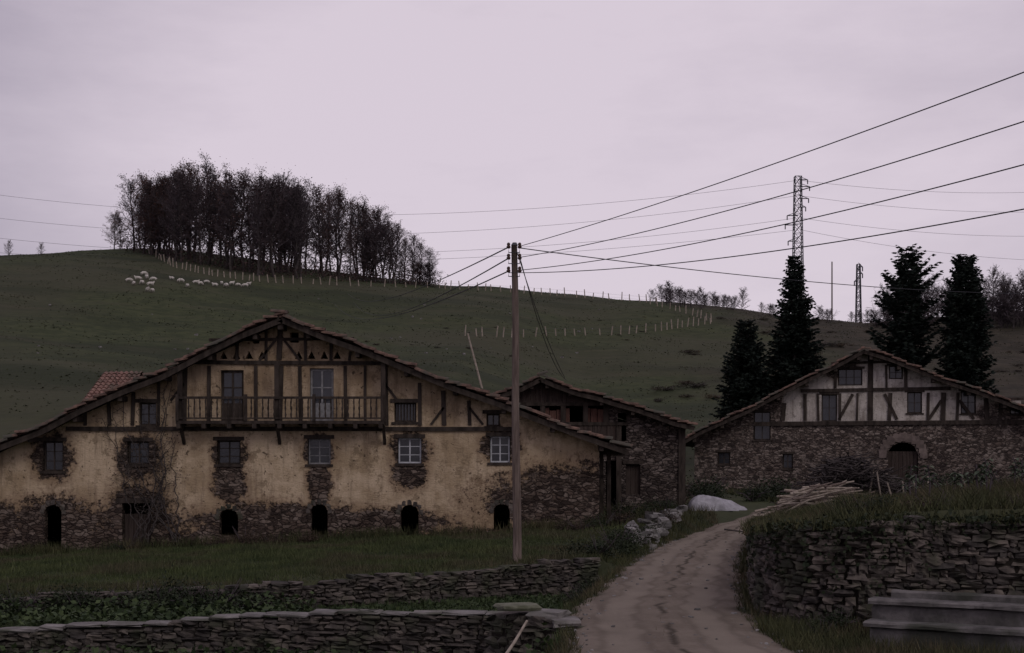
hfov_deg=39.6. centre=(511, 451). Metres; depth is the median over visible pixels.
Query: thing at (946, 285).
bare tree
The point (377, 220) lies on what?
broadleaf tree
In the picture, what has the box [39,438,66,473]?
window
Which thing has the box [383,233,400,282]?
broadleaf tree
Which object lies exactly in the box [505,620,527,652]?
wooden stake
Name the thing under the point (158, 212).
broadleaf tree
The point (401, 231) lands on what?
broadleaf tree
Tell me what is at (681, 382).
hill shrub
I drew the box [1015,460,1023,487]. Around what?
kale plant
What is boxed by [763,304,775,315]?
bare tree
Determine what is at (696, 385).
hill shrub
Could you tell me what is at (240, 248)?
broadleaf tree
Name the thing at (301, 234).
broadleaf tree
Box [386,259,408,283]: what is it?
broadleaf tree
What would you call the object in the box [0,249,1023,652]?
ground
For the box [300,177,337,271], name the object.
broadleaf tree
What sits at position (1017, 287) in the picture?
bare tree
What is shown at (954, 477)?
kale plant
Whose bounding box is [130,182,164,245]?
broadleaf tree
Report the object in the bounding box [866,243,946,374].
conifer tree
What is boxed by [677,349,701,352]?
hill shrub
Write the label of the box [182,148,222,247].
broadleaf tree
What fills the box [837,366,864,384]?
window
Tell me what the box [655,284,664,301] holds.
bare tree
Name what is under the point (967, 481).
kale plant
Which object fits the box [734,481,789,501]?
bush
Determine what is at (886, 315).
bare tree
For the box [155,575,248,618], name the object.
bush
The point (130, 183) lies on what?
broadleaf tree
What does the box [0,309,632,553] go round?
farmhouse
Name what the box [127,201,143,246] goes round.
broadleaf tree
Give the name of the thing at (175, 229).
broadleaf tree
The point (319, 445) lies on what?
window
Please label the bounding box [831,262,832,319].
pole
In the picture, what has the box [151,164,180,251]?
broadleaf tree
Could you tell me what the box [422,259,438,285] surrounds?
broadleaf tree
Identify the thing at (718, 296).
bare tree
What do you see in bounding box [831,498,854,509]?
bush
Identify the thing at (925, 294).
bare tree
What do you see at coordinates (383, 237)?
broadleaf tree
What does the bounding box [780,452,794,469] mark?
window
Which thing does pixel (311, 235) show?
broadleaf tree
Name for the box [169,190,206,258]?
broadleaf tree
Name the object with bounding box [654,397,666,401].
hill shrub
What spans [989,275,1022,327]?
bare tree
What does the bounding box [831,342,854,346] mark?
hill shrub
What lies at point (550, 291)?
fence
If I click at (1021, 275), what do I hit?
bare tree
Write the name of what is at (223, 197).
broadleaf tree
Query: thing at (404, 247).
broadleaf tree
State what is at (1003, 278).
bare tree
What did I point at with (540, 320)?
overhead cable
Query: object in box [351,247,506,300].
overhead cable
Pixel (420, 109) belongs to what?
sky
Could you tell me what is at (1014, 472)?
kale plant
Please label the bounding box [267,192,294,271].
broadleaf tree
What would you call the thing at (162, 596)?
bush
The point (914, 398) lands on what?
window
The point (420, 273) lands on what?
broadleaf tree
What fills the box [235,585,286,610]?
bush
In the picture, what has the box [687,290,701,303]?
bare tree
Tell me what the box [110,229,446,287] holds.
undergrowth
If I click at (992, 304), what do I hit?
bare tree
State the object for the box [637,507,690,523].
bush
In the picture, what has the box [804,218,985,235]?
overhead cable
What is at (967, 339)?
conifer tree
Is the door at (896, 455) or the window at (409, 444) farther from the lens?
the door at (896, 455)
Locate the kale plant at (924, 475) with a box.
[918,469,930,486]
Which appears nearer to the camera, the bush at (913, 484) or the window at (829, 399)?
the bush at (913, 484)
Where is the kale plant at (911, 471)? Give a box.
[902,465,918,494]
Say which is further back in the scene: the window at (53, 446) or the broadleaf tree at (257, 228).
the broadleaf tree at (257, 228)
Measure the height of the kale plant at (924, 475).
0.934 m
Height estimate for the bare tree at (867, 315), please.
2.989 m
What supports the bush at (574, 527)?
on the ground at (580, 367)
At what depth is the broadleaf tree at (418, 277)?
246.98 m
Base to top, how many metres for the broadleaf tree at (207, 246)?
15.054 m
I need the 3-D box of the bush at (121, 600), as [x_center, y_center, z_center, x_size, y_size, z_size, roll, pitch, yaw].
[-8.417,3.267,31.037,2.028,0.825,2.300,0,0,-15]
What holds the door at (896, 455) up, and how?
in the farmhouse at (891, 410)
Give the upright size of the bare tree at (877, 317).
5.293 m
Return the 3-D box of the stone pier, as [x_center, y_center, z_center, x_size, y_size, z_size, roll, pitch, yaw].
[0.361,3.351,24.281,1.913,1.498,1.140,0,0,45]
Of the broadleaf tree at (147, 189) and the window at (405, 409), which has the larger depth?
the broadleaf tree at (147, 189)
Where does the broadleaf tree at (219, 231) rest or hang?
on the ground at (580, 367)
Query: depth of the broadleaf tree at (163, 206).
242.98 m
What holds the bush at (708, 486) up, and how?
on the ground at (580, 367)
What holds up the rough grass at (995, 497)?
on the ground at (580, 367)
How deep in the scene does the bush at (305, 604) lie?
31.97 m
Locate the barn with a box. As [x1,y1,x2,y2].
[493,371,697,509]
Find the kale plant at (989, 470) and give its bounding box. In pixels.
[980,458,995,490]
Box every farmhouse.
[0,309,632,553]
[686,346,1023,490]
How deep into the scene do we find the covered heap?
57.48 m
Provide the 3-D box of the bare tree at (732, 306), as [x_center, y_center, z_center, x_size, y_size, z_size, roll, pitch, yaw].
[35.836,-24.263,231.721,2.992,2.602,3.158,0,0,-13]
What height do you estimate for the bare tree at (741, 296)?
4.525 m
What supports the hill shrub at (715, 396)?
on the ground at (580, 367)
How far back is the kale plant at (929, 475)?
32.99 m
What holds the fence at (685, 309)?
on the ground at (580, 367)
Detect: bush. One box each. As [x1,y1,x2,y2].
[0,584,46,616]
[0,589,25,621]
[0,592,38,621]
[23,579,108,619]
[42,580,117,613]
[63,587,130,618]
[84,583,165,613]
[113,577,189,619]
[136,564,225,611]
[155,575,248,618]
[171,585,251,613]
[202,533,229,546]
[210,577,282,612]
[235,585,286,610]
[288,594,319,610]
[545,530,628,557]
[550,587,585,603]
[553,518,594,530]
[568,572,594,596]
[568,575,603,592]
[575,512,613,526]
[598,523,658,554]
[599,505,644,524]
[600,520,641,544]
[603,497,660,518]
[635,493,683,509]
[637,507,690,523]
[639,521,658,537]
[686,472,735,497]
[686,478,702,495]
[689,485,730,499]
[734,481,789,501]
[754,468,808,497]
[788,461,820,486]
[795,597,859,630]
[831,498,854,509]
[888,472,932,485]
[935,467,970,484]
[936,462,980,486]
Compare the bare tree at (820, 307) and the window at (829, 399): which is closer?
the window at (829, 399)
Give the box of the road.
[567,511,796,652]
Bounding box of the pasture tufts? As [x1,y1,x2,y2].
[0,248,1023,483]
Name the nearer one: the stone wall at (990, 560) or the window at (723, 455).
the stone wall at (990, 560)
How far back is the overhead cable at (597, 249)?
299.28 m
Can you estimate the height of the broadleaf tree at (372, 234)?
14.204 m
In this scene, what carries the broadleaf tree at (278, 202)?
on the ground at (580, 367)
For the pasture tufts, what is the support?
on the ground at (580, 367)
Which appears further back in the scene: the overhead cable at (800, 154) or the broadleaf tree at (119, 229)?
the broadleaf tree at (119, 229)
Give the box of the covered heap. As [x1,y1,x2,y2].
[688,495,746,510]
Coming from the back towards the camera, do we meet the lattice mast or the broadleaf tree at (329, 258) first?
the lattice mast
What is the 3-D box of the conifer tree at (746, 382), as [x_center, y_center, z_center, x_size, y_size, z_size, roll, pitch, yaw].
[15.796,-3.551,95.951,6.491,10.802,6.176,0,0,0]
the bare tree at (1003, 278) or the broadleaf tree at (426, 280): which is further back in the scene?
the broadleaf tree at (426, 280)
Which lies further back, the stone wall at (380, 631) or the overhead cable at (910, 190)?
the overhead cable at (910, 190)
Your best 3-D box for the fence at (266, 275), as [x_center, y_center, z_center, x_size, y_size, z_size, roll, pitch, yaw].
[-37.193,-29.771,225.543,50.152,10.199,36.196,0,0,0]
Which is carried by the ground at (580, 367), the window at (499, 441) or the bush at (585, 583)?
the bush at (585, 583)
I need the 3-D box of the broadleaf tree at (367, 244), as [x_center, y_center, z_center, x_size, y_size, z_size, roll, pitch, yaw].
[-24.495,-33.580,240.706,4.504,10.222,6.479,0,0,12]
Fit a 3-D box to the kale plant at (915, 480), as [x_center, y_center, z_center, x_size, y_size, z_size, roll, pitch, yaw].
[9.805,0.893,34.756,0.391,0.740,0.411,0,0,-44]
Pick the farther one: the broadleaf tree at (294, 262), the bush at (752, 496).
the broadleaf tree at (294, 262)
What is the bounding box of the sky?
[0,0,1023,322]
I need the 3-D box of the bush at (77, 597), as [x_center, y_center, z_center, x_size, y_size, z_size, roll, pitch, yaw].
[-9.516,3.192,31.308,1.843,0.970,1.677,0,0,-3]
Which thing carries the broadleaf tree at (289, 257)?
on the ground at (580, 367)
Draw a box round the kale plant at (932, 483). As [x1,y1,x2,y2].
[926,472,939,489]
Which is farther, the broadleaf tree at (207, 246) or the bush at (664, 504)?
the broadleaf tree at (207, 246)
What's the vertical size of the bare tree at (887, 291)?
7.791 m
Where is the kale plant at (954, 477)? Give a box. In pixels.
[946,472,959,486]
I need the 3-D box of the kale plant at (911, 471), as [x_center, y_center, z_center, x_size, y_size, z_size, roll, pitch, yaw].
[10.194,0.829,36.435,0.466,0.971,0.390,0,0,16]
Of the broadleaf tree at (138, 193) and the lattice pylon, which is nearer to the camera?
the broadleaf tree at (138, 193)
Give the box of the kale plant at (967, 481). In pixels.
[963,472,975,486]
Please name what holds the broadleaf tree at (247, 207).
on the ground at (580, 367)
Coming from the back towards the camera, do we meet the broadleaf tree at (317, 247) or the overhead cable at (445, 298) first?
the broadleaf tree at (317, 247)
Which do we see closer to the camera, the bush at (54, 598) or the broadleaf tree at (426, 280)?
the bush at (54, 598)
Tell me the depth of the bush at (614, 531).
41.40 m
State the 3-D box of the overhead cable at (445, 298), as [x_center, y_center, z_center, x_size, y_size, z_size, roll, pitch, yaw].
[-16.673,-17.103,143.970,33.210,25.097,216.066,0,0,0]
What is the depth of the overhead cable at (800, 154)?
23.05 m
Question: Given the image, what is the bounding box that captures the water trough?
[863,589,1023,652]
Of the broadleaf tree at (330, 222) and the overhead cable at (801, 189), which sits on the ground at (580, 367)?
the broadleaf tree at (330, 222)
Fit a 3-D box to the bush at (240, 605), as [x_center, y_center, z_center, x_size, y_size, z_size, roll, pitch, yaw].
[-5.917,3.231,31.941,1.811,0.887,1.991,0,0,-15]
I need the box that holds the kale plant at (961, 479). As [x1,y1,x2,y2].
[950,472,964,493]
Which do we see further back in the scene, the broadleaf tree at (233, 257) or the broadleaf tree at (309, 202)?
the broadleaf tree at (309, 202)
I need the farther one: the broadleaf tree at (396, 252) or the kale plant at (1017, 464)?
the broadleaf tree at (396, 252)
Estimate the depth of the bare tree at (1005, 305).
227.13 m
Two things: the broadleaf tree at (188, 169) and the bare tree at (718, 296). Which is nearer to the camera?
the broadleaf tree at (188, 169)
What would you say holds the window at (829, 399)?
in the farmhouse at (891, 410)
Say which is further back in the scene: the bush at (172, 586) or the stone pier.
the bush at (172, 586)
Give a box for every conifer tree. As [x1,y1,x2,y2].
[708,319,774,422]
[765,255,826,395]
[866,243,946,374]
[932,254,999,393]
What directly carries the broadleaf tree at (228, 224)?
on the ground at (580, 367)
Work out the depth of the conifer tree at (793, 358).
96.40 m
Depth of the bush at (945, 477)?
70.38 m
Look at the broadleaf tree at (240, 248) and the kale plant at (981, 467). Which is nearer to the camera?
the kale plant at (981, 467)
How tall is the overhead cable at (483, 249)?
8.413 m
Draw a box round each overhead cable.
[0,196,792,233]
[1,218,793,253]
[2,181,789,214]
[22,230,792,262]
[342,271,506,318]
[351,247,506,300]
[354,259,506,315]
[508,208,1023,272]
[517,252,564,377]
[520,121,1023,257]
[520,260,565,379]
[521,72,1023,245]
[521,248,1023,293]
[523,164,1023,269]
[802,180,1023,192]
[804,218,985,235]
[804,230,1021,259]
[805,196,977,211]
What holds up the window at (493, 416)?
in the farmhouse at (283, 421)
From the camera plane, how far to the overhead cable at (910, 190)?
307.79 m
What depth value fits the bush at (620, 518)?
48.98 m
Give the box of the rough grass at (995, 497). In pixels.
[0,474,1023,652]
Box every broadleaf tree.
[101,208,122,248]
[110,173,143,250]
[110,213,127,248]
[125,171,158,253]
[126,170,163,254]
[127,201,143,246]
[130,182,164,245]
[135,186,161,252]
[137,181,170,254]
[141,171,179,255]
[146,172,176,254]
[150,164,194,260]
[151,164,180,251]
[154,189,189,257]
[157,158,197,261]
[158,168,209,259]
[159,159,208,253]
[162,162,181,254]
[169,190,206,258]
[177,186,218,264]
[179,182,213,261]
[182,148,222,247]
[191,168,229,261]
[191,171,212,257]
[197,178,223,264]
[202,163,267,271]
[206,183,231,263]
[208,158,245,268]
[208,181,248,269]
[209,183,249,257]
[211,177,248,270]
[220,171,275,272]
[236,192,263,265]
[238,188,279,275]
[241,169,308,277]
[242,162,298,274]
[244,191,276,275]
[252,168,290,271]
[267,165,296,266]
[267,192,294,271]
[269,172,308,272]
[273,183,293,272]
[274,177,319,272]
[275,176,313,278]
[277,179,321,277]
[282,209,312,266]
[284,181,314,271]
[290,185,317,272]
[290,186,315,273]
[291,182,317,267]
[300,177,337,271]
[301,199,320,271]
[303,224,326,269]
[304,198,336,277]
[312,182,342,272]
[312,219,340,274]
[316,182,357,274]
[320,184,363,278]
[339,197,365,277]
[339,227,369,280]
[344,194,394,270]
[344,201,366,276]
[346,212,372,278]
[355,204,390,281]
[355,224,377,281]
[356,205,397,281]
[358,224,393,282]
[371,220,397,282]
[377,216,407,283]
[378,225,407,282]
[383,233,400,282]
[384,219,410,279]
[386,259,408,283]
[395,238,415,281]
[404,232,425,284]
[407,250,422,283]
[407,262,426,284]
[410,242,429,281]
[412,263,433,283]
[419,264,435,283]
[421,247,443,285]
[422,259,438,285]
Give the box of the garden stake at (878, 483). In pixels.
[876,472,880,493]
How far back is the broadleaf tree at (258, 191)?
218.86 m
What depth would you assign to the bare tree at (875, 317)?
229.58 m
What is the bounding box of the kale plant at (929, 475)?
[921,465,936,492]
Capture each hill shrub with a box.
[647,385,675,390]
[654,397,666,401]
[673,381,710,387]
[674,380,691,383]
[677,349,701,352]
[702,393,723,398]
[817,341,837,345]
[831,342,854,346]
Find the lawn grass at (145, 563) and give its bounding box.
[0,521,666,596]
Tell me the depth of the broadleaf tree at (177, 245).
237.02 m
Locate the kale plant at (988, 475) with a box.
[979,468,992,488]
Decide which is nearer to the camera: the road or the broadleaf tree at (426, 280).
the road
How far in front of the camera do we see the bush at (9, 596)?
30.73 m
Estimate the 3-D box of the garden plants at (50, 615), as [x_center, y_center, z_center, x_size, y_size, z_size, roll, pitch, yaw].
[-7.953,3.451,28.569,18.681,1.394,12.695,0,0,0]
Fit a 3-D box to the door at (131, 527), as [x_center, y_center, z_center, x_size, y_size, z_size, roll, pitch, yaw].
[-12.566,2.755,47.844,0.919,1.344,0.048,0,0,0]
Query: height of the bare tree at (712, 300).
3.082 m
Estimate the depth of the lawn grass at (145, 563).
39.06 m
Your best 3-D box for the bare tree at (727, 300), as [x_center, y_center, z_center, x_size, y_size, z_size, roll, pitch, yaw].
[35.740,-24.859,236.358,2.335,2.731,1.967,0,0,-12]
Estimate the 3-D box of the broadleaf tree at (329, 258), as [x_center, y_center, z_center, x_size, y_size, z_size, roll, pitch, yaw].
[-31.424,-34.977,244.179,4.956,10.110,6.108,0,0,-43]
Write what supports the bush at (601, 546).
on the ground at (580, 367)
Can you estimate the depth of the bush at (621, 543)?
39.39 m
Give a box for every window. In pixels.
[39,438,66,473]
[123,438,152,466]
[135,399,158,426]
[213,437,243,466]
[304,435,333,466]
[390,399,418,423]
[394,434,424,465]
[482,410,502,426]
[486,432,511,464]
[715,450,731,465]
[752,409,772,440]
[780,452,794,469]
[819,392,838,420]
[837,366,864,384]
[887,363,901,378]
[905,390,924,414]
[958,388,977,414]
[1009,398,1023,415]
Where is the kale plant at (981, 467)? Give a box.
[973,464,990,491]
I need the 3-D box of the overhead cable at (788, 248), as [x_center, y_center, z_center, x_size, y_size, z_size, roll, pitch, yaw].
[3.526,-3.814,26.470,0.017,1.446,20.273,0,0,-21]
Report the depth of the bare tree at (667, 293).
226.38 m
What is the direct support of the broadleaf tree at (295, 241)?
on the ground at (580, 367)
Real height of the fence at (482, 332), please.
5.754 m
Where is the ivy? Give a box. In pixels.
[745,507,1023,596]
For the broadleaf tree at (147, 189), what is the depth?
240.72 m
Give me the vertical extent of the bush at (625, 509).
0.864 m
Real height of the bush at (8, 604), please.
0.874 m
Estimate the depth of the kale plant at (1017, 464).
43.18 m
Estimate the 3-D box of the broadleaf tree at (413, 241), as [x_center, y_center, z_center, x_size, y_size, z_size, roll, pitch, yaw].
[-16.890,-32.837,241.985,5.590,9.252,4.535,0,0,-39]
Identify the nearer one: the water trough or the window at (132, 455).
the water trough
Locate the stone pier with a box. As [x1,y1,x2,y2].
[483,602,584,652]
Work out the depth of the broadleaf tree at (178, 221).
244.51 m
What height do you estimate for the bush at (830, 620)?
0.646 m
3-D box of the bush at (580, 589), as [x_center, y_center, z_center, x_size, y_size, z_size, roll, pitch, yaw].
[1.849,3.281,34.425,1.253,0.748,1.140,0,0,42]
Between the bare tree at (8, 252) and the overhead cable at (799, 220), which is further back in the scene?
the bare tree at (8, 252)
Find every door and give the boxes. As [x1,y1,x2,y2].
[125,514,150,546]
[222,371,243,420]
[311,369,333,420]
[626,466,639,493]
[888,451,916,481]
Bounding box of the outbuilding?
[82,371,142,401]
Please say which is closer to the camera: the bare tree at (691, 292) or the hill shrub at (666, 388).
the hill shrub at (666, 388)
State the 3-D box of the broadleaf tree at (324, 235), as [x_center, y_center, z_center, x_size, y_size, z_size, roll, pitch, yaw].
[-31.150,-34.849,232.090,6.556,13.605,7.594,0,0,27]
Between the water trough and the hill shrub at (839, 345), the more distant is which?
the hill shrub at (839, 345)
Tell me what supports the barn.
on the ground at (580, 367)
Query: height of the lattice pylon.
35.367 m
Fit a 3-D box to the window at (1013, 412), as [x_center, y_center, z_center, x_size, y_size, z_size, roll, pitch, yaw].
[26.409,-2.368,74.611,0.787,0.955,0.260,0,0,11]
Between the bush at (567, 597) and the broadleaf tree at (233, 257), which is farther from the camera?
the broadleaf tree at (233, 257)
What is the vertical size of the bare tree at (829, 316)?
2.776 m
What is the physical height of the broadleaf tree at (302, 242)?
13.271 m
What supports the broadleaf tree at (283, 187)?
on the ground at (580, 367)
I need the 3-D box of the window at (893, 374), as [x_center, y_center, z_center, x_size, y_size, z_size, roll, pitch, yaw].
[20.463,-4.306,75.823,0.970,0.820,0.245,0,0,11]
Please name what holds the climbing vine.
attached to the farmhouse at (283, 421)
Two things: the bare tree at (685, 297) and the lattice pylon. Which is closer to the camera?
the bare tree at (685, 297)
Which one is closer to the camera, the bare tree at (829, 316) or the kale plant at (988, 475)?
the kale plant at (988, 475)
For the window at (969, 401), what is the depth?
75.17 m
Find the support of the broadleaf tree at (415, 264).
on the ground at (580, 367)
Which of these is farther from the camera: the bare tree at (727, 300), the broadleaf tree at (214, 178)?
the bare tree at (727, 300)
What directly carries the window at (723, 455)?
in the farmhouse at (891, 410)
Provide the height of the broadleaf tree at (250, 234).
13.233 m
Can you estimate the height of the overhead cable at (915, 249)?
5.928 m
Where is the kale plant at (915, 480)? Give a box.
[905,474,923,495]
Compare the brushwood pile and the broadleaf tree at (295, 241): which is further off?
the broadleaf tree at (295, 241)
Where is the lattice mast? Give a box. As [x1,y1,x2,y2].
[854,263,862,321]
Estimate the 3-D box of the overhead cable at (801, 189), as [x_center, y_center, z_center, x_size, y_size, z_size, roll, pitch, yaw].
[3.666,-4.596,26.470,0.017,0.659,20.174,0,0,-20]
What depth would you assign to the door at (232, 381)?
47.72 m
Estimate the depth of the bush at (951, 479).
57.77 m
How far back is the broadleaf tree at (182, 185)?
226.85 m
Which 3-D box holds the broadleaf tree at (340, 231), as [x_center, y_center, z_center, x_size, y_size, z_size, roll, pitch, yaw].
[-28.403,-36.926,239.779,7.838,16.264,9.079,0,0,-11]
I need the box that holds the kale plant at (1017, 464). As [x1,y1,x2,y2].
[1013,457,1020,476]
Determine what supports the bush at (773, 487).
on the ground at (580, 367)
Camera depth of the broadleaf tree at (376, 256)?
238.21 m
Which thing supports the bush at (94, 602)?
on the ground at (580, 367)
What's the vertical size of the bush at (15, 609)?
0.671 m
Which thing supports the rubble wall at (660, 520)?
on the ground at (580, 367)
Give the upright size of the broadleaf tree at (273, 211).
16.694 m
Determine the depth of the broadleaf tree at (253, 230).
217.51 m
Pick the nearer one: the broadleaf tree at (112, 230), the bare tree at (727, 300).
the bare tree at (727, 300)
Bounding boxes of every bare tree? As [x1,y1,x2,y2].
[4,239,12,255]
[36,242,44,254]
[646,289,656,299]
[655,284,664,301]
[658,287,677,303]
[659,286,674,304]
[660,280,680,304]
[671,286,692,306]
[675,290,695,305]
[685,289,702,306]
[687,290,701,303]
[695,286,708,309]
[707,291,721,305]
[711,295,721,305]
[722,295,733,308]
[724,297,739,308]
[736,287,749,310]
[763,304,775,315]
[812,305,825,318]
[823,309,838,321]
[855,309,863,322]
[863,309,870,324]
[866,301,893,325]
[866,308,882,326]
[871,283,893,322]
[875,310,904,324]
[921,274,944,321]
[921,285,944,323]
[931,277,952,312]
[979,276,996,296]
[982,264,1004,304]
[984,271,1022,326]
[984,296,1002,324]
[986,282,1020,327]
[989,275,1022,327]
[995,278,1023,328]
[996,268,1023,322]
[1003,287,1023,326]
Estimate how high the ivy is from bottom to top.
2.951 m
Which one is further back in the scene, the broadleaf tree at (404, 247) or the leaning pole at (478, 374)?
the broadleaf tree at (404, 247)
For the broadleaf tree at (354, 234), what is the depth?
253.34 m
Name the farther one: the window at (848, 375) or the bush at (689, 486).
the window at (848, 375)
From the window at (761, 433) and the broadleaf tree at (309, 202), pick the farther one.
the broadleaf tree at (309, 202)
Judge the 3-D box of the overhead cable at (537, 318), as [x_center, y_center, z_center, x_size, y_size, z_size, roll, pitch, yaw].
[1.212,-3.980,47.249,0.020,2.098,22.797,0,0,5]
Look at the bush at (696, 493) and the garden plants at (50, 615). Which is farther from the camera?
the bush at (696, 493)
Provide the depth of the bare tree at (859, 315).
236.73 m
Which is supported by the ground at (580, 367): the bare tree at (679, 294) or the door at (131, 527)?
the bare tree at (679, 294)
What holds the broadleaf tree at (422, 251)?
on the ground at (580, 367)
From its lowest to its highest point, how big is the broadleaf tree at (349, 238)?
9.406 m
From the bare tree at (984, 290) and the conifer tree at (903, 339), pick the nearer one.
the conifer tree at (903, 339)
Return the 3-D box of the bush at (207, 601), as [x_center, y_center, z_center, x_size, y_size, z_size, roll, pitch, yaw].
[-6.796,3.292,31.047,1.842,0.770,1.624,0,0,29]
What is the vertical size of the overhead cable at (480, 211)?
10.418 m
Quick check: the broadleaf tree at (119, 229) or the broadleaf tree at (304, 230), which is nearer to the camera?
the broadleaf tree at (304, 230)
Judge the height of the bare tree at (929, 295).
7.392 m
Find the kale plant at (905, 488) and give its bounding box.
[900,483,908,494]
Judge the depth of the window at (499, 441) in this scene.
47.76 m
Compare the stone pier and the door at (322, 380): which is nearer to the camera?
the stone pier
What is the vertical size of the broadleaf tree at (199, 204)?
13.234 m
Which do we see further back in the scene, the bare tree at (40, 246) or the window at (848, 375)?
the bare tree at (40, 246)
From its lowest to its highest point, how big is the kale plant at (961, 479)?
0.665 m
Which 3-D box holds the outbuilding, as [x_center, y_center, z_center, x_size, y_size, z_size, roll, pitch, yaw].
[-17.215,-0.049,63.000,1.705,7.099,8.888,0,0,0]
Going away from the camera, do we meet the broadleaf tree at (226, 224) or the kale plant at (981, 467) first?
the kale plant at (981, 467)
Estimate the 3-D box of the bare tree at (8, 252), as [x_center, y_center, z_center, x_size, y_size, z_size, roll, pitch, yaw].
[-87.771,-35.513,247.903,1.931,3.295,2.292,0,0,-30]
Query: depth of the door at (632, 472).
59.50 m
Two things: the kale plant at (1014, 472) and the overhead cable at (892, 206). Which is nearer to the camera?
the kale plant at (1014, 472)
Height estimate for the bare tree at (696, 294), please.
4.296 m
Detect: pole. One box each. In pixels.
[467,333,482,387]
[506,242,521,561]
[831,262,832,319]
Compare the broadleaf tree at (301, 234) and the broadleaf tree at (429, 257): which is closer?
the broadleaf tree at (301, 234)
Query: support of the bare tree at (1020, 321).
on the ground at (580, 367)
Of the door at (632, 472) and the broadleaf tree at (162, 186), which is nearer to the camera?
the door at (632, 472)
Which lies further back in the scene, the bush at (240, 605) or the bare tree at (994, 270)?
the bare tree at (994, 270)
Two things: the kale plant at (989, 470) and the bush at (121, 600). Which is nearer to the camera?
the bush at (121, 600)
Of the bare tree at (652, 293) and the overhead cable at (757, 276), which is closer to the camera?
the overhead cable at (757, 276)
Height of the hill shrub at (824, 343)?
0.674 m
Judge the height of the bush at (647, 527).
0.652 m
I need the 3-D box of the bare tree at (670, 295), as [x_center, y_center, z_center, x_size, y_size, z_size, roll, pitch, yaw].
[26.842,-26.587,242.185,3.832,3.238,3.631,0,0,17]
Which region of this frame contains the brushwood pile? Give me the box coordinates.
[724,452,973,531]
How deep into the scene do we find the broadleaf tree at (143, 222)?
242.20 m
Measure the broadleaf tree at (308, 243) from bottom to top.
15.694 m
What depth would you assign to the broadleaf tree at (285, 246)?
226.88 m
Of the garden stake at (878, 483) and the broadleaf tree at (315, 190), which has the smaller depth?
the garden stake at (878, 483)
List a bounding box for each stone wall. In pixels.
[0,608,503,652]
[2,557,600,615]
[746,515,1023,626]
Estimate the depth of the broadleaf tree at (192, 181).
236.29 m
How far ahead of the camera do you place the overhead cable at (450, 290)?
49.35 m
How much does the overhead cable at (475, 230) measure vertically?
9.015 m
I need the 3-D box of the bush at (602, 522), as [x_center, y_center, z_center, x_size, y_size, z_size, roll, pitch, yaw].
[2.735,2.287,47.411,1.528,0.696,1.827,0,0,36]
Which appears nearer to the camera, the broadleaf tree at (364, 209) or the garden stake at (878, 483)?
the garden stake at (878, 483)
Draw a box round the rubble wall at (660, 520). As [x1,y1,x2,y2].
[624,505,687,549]
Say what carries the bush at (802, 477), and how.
on the ground at (580, 367)
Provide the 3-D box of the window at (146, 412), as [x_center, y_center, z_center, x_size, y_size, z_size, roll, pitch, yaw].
[-12.195,-1.291,47.680,0.860,0.971,0.260,0,0,0]
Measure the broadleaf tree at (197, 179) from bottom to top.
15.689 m
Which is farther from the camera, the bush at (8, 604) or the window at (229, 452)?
the window at (229, 452)
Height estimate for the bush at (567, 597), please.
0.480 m
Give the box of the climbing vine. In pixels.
[97,357,187,544]
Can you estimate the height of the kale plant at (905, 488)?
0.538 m
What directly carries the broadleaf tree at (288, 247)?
on the ground at (580, 367)
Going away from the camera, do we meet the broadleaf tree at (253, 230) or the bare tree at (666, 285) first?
the broadleaf tree at (253, 230)
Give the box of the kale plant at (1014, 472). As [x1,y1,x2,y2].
[1008,464,1019,481]
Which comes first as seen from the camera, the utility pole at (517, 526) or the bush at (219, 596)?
the bush at (219, 596)
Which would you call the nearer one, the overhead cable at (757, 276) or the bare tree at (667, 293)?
the overhead cable at (757, 276)
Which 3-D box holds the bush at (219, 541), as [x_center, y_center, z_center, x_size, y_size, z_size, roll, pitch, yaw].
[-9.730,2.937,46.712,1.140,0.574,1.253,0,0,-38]
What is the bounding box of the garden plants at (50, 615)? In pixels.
[0,591,570,652]
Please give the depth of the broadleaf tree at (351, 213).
252.40 m
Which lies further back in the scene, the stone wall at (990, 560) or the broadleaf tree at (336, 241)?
the broadleaf tree at (336, 241)
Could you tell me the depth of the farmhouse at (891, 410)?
75.98 m
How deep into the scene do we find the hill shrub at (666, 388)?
145.57 m
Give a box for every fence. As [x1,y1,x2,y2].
[148,249,439,287]
[445,280,655,302]
[464,316,710,336]
[650,298,711,321]
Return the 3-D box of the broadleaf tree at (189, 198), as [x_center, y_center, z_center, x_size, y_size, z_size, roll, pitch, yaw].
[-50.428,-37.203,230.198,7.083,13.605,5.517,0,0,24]
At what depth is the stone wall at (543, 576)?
33.59 m

